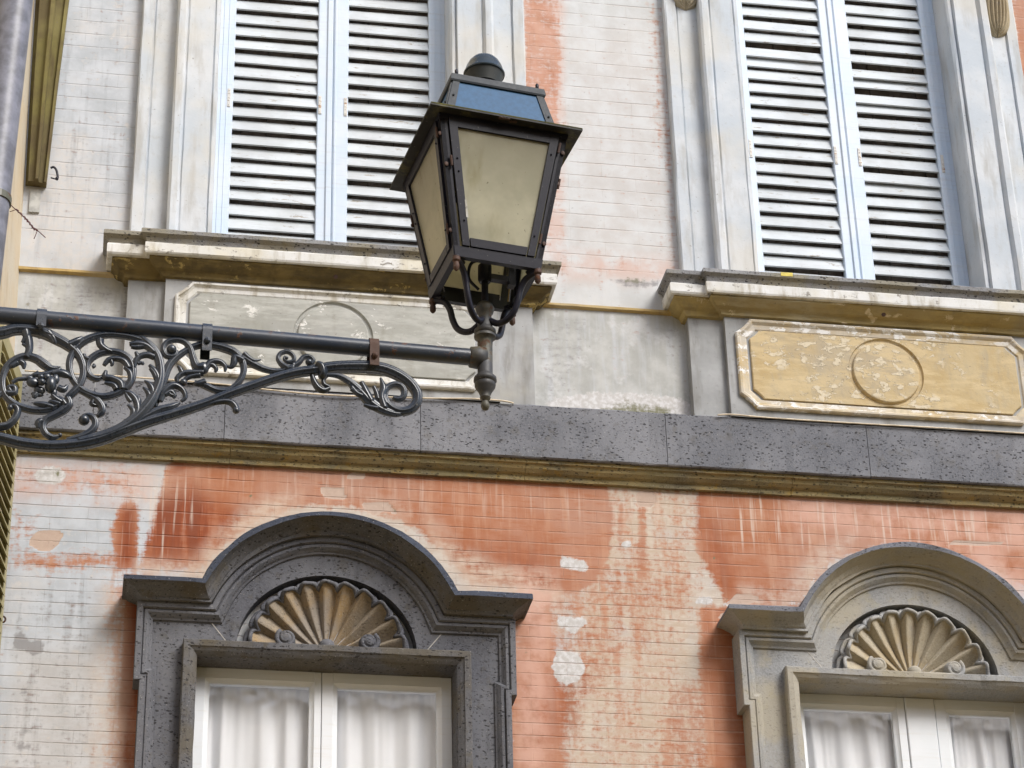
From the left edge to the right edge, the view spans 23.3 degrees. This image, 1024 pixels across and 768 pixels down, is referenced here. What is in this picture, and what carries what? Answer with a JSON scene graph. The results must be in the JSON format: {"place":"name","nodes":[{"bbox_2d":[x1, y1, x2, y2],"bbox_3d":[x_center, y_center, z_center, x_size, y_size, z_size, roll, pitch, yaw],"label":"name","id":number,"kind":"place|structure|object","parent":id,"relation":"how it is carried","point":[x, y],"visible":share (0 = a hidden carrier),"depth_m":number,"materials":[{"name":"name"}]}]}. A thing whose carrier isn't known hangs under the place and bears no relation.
{"place":"outdoors","nodes":[
{"label":"outdoors","id":0,"kind":"place"},
{"label":"street","id":1,"kind":"structure","parent":0,"visible":0},
{"bbox_2d":[0,0,68,647],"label":"wing","id":2,"kind":"structure","parent":1,"relation":"on","point":[50,21],"depth_m":12.31,"materials":[{"name":"beige paint"}]},
{"bbox_2d":[0,0,32,284],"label":"downpipe","id":3,"kind":"object","parent":2,"relation":"attached to","point":[15,18],"visible":1,"depth_m":10.79,"materials":[{"name":"grey metal"}]},
{"bbox_2d":[10,205,45,238],"bbox_3d":[-2.109,-0.725,10.655,0.221,0.228,0.004,4,-30,-9],"label":"wire","id":4,"kind":"object","parent":3,"relation":"attached to","point":[26,219],"visible":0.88,"depth_m":10.64,"materials":[{"name":"grey metal"}]},
{"bbox_2d":[50,166,58,179],"bbox_3d":[-2.267,-1.045,12.284,0.047,0.082,0.018,4,-30,-9],"label":"hook","id":5,"kind":"object","parent":2,"relation":"attached to","point":[57,174],"visible":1,"depth_m":12.28,"materials":[{"name":"black paint"}]},
{"bbox_2d":[0,53,582,451],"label":"street lamp","id":6,"kind":"object","parent":2,"relation":"attached to","point":[477,180],"visible":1,"depth_m":7.65,"materials":[{"name":"black metal"}]},
{"bbox_2d":[0,0,1023,767],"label":"building","id":7,"kind":"structure","parent":1,"relation":"on","point":[608,538],"depth_m":12.16,"materials":[{"name":"paint"}]},
{"bbox_2d":[206,685,308,767],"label":"curtain","id":8,"kind":"object","parent":7,"relation":"hanging from","point":[249,727],"visible":1,"depth_m":11.24,"materials":[{"name":"fabric"}]},
{"bbox_2d":[25,370,513,403],"bbox_3d":[-1.145,0.022,11.875,2.343,0.039,0.008,4,-30,-9],"label":"cable","id":9,"kind":"object","parent":7,"relation":"on","point":[293,391],"visible":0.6,"depth_m":11.89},
{"bbox_2d":[337,691,435,767],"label":"curtain","id":10,"kind":"object","parent":7,"relation":"hanging from","point":[384,730],"visible":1,"depth_m":11.34,"materials":[{"name":"fabric"}]},
{"bbox_2d":[804,711,895,767],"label":"curtain","id":11,"kind":"object","parent":7,"relation":"hanging from","point":[847,740],"visible":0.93,"depth_m":11.71,"materials":[{"name":"fabric"}]},
{"bbox_2d":[717,414,1023,433],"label":"cable","id":12,"kind":"object","parent":7,"relation":"on","point":[872,423],"visible":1,"depth_m":12.35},
{"bbox_2d":[949,717,1013,767],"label":"curtain","id":13,"kind":"object","parent":7,"relation":"hanging from","point":[980,743],"visible":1,"depth_m":11.82,"materials":[{"name":"fabric"}]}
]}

